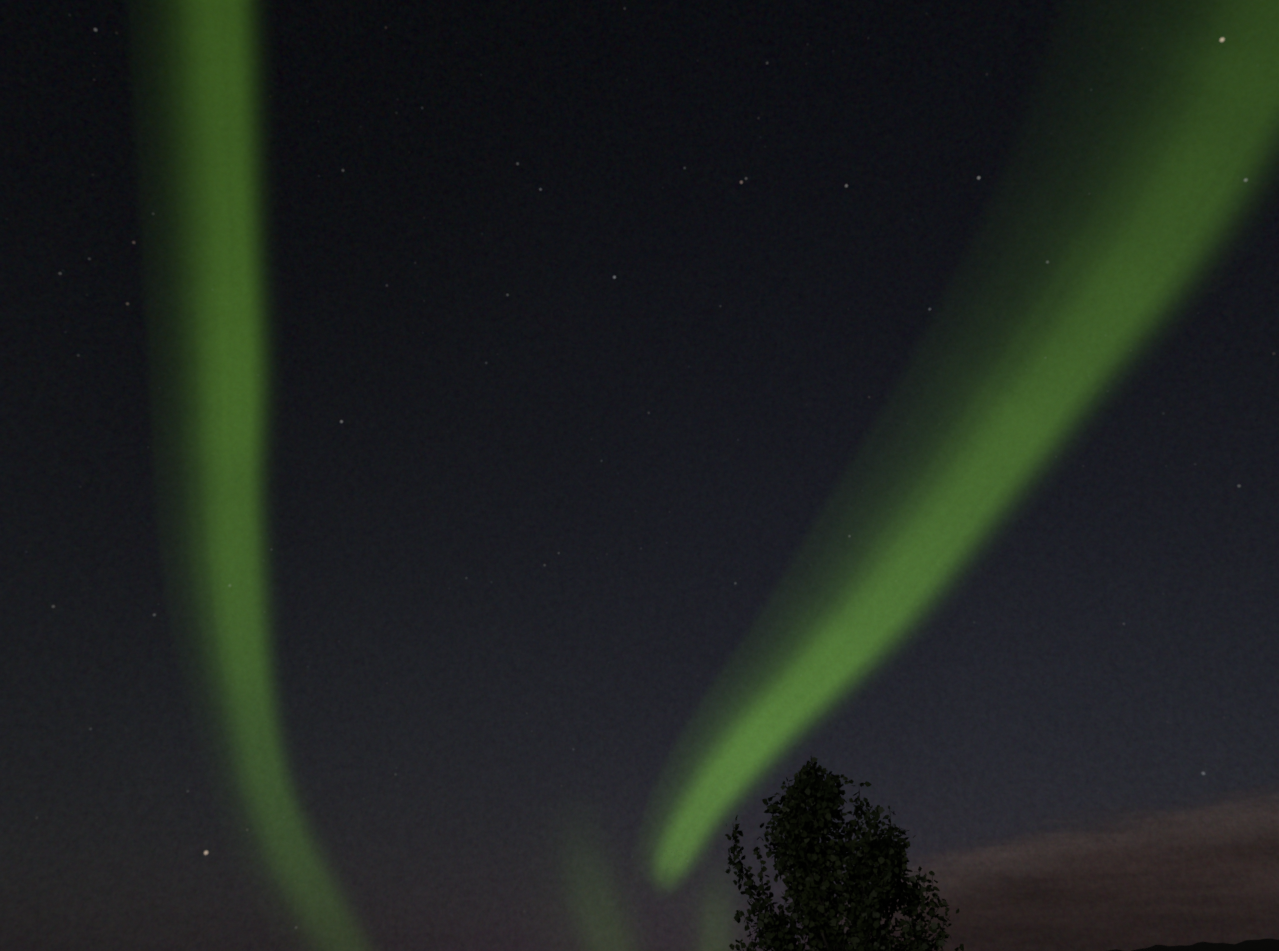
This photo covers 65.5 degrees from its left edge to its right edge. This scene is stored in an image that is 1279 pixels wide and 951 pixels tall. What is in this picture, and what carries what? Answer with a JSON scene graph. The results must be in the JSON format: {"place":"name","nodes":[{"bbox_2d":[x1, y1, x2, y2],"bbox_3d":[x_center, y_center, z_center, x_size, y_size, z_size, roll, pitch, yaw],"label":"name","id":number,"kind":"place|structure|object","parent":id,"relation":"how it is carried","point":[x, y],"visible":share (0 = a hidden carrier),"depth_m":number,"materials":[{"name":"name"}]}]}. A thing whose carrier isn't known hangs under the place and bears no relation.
{"place":"outdoors","nodes":[
{"label":"outdoors","id":0,"kind":"place"},
{"bbox_2d":[0,0,1278,950],"label":"sky","id":1,"kind":"structure","parent":0,"point":[460,461],"materials":[{"name":"black"}]},
{"bbox_2d":[1109,938,1278,950],"bbox_3d":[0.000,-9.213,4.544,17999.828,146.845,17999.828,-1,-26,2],"label":"ground","id":2,"kind":"structure","parent":0,"point":[1269,944],"depth_m":1119.02,"materials":[{"name":"black"}]},
{"bbox_2d":[725,756,963,950],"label":"tree","id":3,"kind":"object","parent":2,"relation":"on","point":[809,859],"visible":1,"depth_m":10.77,"materials":[{"name":"green plant"}]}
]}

